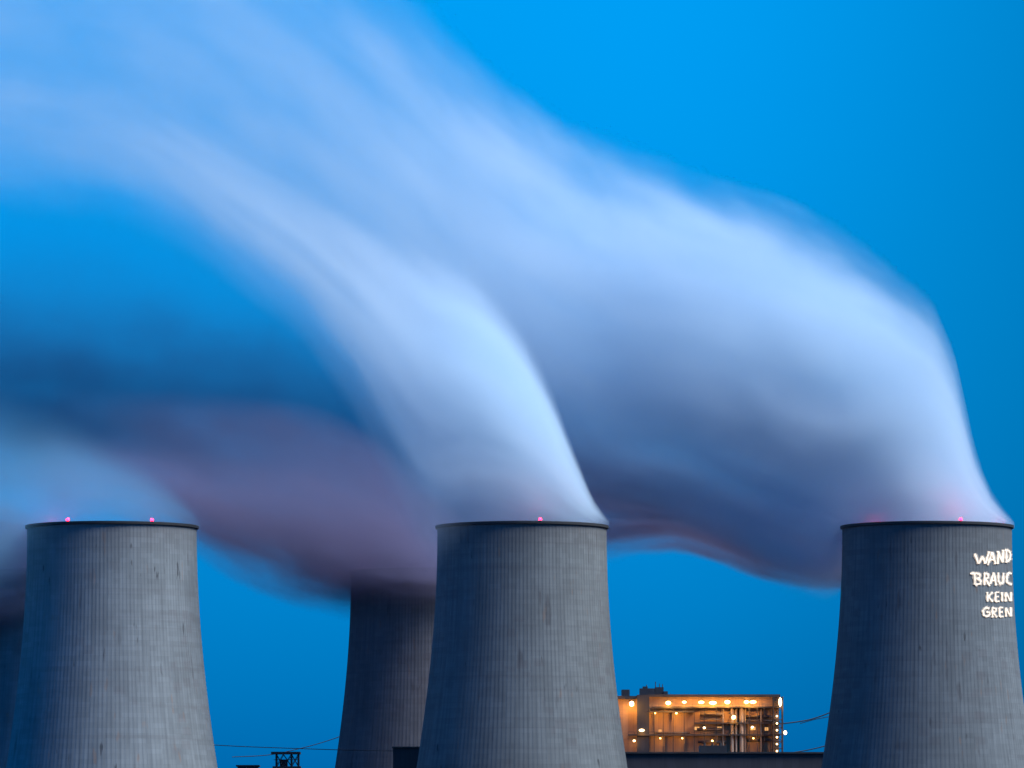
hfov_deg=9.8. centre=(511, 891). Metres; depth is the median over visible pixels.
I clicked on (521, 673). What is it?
cooling tower
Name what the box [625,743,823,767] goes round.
turbine hall
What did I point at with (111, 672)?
cooling tower
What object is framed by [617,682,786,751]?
boiler house
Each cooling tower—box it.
[0,568,25,767]
[6,518,217,767]
[335,567,436,767]
[416,518,627,767]
[821,518,1023,767]
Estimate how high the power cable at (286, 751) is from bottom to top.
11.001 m
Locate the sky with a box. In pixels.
[0,0,1023,767]
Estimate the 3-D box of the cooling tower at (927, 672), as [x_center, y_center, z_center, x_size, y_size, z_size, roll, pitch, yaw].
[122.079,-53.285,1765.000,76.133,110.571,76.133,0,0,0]
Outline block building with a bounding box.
[392,747,419,767]
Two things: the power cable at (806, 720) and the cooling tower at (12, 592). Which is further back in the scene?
the power cable at (806, 720)
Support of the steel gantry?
on the ground
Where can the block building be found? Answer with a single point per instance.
(405, 757)
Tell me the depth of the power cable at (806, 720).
2459.79 m
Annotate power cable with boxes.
[217,745,391,750]
[235,737,337,756]
[780,713,828,723]
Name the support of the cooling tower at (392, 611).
on the ground
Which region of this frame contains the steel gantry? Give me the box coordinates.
[271,752,300,767]
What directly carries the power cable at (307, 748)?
attached to the block building

